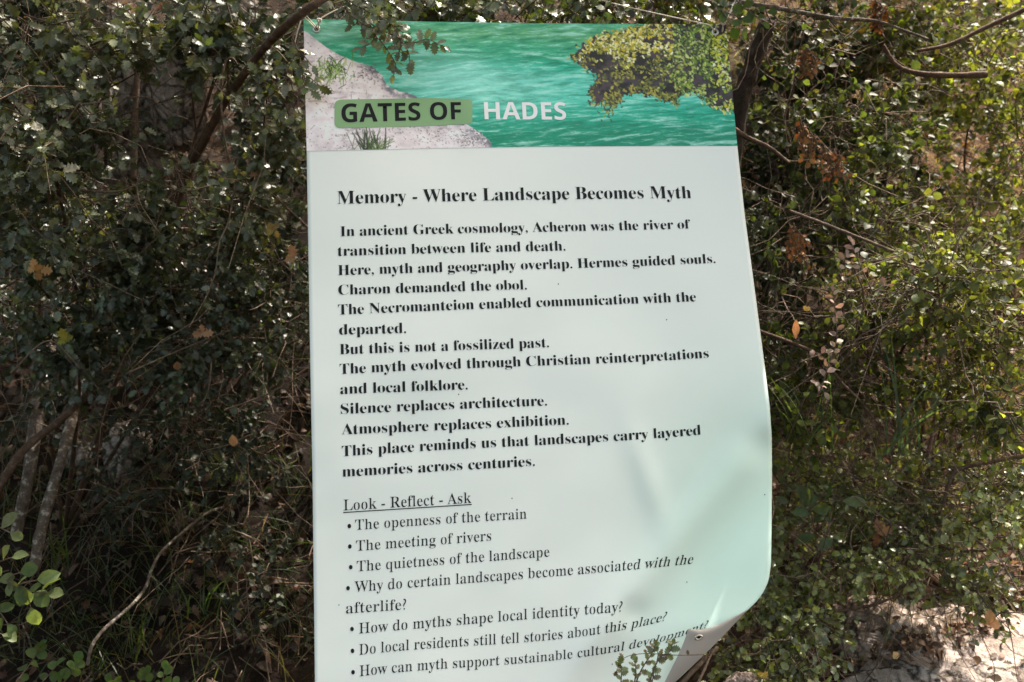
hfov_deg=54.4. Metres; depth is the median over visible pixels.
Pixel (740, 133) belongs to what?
bare branch
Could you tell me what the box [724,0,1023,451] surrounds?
evergreen shrub
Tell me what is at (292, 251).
dead leaf
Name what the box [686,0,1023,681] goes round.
dry grass
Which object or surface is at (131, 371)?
bare branch
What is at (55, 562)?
grass tuft
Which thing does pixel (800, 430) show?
grass tuft
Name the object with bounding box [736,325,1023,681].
oak
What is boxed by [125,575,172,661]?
grass tuft
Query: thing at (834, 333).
dried plant
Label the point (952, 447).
bare branch
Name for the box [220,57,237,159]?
bare branch
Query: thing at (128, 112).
bare branch
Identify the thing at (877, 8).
dead frond
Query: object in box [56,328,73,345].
dead leaf
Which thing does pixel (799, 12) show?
bare branch
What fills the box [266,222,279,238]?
dead leaf
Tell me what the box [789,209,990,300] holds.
bare branch
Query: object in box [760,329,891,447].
bare branch
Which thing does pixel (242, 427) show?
undergrowth shrub
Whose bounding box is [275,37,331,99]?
oak sprig
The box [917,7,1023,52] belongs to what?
bare branch
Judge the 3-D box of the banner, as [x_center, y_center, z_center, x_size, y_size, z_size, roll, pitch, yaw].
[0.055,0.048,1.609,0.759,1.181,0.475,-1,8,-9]
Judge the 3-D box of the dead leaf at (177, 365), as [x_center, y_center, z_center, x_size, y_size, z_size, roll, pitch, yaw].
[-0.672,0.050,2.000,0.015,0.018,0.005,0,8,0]
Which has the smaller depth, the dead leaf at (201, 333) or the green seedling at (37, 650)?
the green seedling at (37, 650)
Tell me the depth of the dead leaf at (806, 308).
1.85 m
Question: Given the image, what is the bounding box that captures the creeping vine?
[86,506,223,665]
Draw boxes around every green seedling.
[16,639,84,681]
[104,660,179,681]
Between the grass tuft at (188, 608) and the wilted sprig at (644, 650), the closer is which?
the wilted sprig at (644, 650)
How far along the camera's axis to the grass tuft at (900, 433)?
1.94 m
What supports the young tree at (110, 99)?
on the ground at (184, 670)
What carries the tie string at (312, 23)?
attached to the bare branch at (282, 29)
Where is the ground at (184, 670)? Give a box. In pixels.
[0,0,1023,681]
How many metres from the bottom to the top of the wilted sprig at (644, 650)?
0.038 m
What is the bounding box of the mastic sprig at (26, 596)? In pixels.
[0,512,63,641]
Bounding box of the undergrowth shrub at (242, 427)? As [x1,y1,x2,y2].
[0,314,314,672]
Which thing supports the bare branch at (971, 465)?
attached to the oak at (920, 521)
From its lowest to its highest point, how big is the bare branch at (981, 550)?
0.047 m
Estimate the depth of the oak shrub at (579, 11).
2.00 m
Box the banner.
[303,19,771,681]
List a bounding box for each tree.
[0,0,714,574]
[104,0,114,158]
[130,4,140,181]
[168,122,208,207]
[733,17,775,165]
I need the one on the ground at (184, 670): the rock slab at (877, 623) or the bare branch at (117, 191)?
the rock slab at (877, 623)
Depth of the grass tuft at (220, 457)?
2.54 m
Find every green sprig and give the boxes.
[595,0,611,23]
[719,0,776,38]
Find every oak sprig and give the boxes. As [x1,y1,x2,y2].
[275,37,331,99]
[334,0,450,83]
[615,638,680,681]
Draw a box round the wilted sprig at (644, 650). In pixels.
[613,649,703,675]
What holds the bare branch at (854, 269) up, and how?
on the evergreen shrub at (943, 276)
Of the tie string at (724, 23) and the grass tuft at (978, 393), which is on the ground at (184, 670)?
the grass tuft at (978, 393)
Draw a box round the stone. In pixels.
[724,671,757,681]
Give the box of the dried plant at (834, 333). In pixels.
[800,236,893,399]
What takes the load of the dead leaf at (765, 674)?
on the oak at (785, 641)
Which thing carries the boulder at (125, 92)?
on the ground at (184, 670)
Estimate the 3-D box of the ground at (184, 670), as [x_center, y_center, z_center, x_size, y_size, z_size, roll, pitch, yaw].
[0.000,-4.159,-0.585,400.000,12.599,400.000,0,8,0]
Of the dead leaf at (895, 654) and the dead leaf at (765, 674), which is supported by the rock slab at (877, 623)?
the dead leaf at (895, 654)
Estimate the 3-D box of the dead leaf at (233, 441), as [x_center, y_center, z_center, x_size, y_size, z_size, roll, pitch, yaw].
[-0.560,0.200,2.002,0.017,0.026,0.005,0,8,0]
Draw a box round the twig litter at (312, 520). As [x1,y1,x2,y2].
[0,0,1023,681]
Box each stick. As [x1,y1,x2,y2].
[679,646,718,681]
[697,652,712,681]
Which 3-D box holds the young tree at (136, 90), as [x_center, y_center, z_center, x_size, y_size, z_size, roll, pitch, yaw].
[-0.961,-0.676,2.539,0.064,0.532,0.050,-6,10,-36]
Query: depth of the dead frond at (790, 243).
2.00 m
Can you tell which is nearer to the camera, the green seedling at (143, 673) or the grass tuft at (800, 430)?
the green seedling at (143, 673)
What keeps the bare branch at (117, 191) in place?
attached to the oak shrub at (143, 272)
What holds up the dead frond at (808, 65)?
attached to the evergreen shrub at (852, 65)
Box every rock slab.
[838,595,947,668]
[839,602,1023,681]
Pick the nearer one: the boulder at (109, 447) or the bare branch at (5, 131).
the bare branch at (5, 131)
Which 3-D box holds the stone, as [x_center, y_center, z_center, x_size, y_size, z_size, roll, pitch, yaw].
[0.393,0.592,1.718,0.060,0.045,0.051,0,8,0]
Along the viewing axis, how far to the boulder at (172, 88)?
2.89 m
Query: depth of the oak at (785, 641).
1.86 m
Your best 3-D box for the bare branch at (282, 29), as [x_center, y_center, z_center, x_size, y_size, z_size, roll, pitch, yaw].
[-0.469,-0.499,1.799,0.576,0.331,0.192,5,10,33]
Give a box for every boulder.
[65,441,97,470]
[90,4,169,200]
[102,419,152,482]
[142,56,207,153]
[174,0,272,36]
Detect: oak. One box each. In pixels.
[701,442,946,681]
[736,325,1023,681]
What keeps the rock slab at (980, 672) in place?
on the ground at (184, 670)
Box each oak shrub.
[0,0,315,538]
[0,0,337,459]
[264,0,763,51]
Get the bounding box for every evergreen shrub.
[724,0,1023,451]
[732,0,1023,304]
[754,136,1023,518]
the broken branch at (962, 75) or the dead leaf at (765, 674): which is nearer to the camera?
the dead leaf at (765, 674)
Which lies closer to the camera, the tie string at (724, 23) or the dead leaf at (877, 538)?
the tie string at (724, 23)
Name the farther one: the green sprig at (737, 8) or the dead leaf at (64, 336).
the dead leaf at (64, 336)
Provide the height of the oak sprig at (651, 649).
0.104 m
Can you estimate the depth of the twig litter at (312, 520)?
2.37 m
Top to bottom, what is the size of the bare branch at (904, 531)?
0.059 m
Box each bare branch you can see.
[0,118,31,141]
[10,340,79,373]
[66,102,111,121]
[80,175,159,233]
[115,83,218,117]
[128,330,228,373]
[189,0,328,162]
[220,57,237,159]
[224,373,306,410]
[728,0,928,42]
[736,127,808,163]
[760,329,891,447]
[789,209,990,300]
[803,578,910,619]
[853,268,864,340]
[853,495,906,532]
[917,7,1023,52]
[928,433,985,458]
[939,545,1023,552]
[942,454,1023,506]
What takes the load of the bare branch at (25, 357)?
attached to the oak shrub at (143, 272)
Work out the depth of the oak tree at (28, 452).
2.22 m
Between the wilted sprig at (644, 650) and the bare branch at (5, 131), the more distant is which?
the bare branch at (5, 131)
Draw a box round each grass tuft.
[46,513,72,584]
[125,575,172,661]
[175,547,245,618]
[187,417,278,481]
[767,355,834,450]
[852,314,984,457]
[909,330,1023,481]
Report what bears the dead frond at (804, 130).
hanging from the evergreen shrub at (852, 65)
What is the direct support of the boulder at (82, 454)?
on the ground at (184, 670)
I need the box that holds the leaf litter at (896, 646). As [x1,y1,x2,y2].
[0,0,1023,681]
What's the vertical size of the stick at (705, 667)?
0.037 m
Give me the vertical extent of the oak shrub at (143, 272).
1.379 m
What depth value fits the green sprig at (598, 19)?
1.78 m
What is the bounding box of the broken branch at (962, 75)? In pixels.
[881,44,987,78]
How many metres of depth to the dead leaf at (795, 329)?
1.85 m
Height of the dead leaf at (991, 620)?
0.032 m
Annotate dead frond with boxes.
[784,223,811,269]
[794,118,820,168]
[795,46,821,78]
[815,146,853,183]
[867,0,891,33]
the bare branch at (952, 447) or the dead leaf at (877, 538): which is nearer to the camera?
the bare branch at (952, 447)
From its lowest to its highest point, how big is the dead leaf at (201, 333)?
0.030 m
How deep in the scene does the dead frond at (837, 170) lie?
2.05 m
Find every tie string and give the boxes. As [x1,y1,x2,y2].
[295,3,351,42]
[601,0,738,31]
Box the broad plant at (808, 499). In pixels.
[776,481,866,559]
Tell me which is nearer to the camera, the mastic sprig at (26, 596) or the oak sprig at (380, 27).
the mastic sprig at (26, 596)
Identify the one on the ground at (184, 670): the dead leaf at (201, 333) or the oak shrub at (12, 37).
the oak shrub at (12, 37)
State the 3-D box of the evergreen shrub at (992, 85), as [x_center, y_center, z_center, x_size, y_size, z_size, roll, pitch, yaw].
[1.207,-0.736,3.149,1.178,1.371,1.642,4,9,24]
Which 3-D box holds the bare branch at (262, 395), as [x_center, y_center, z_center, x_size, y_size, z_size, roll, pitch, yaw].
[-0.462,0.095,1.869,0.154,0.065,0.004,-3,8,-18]
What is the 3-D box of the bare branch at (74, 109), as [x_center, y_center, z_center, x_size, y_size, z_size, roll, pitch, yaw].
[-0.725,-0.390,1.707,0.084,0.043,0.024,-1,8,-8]
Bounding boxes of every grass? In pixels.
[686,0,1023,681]
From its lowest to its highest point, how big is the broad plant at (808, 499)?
0.184 m
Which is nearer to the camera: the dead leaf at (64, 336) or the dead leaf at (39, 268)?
the dead leaf at (39, 268)
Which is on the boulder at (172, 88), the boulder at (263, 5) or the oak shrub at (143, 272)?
the boulder at (263, 5)
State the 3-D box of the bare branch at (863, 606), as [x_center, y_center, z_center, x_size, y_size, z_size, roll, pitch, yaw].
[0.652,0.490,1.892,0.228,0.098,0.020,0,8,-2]
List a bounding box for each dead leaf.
[27,258,52,280]
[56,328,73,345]
[173,361,180,369]
[192,324,213,338]
[229,434,237,445]
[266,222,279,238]
[284,244,297,263]
[758,671,768,678]
[792,320,799,338]
[803,306,809,311]
[871,518,893,546]
[893,651,899,658]
[985,610,999,628]

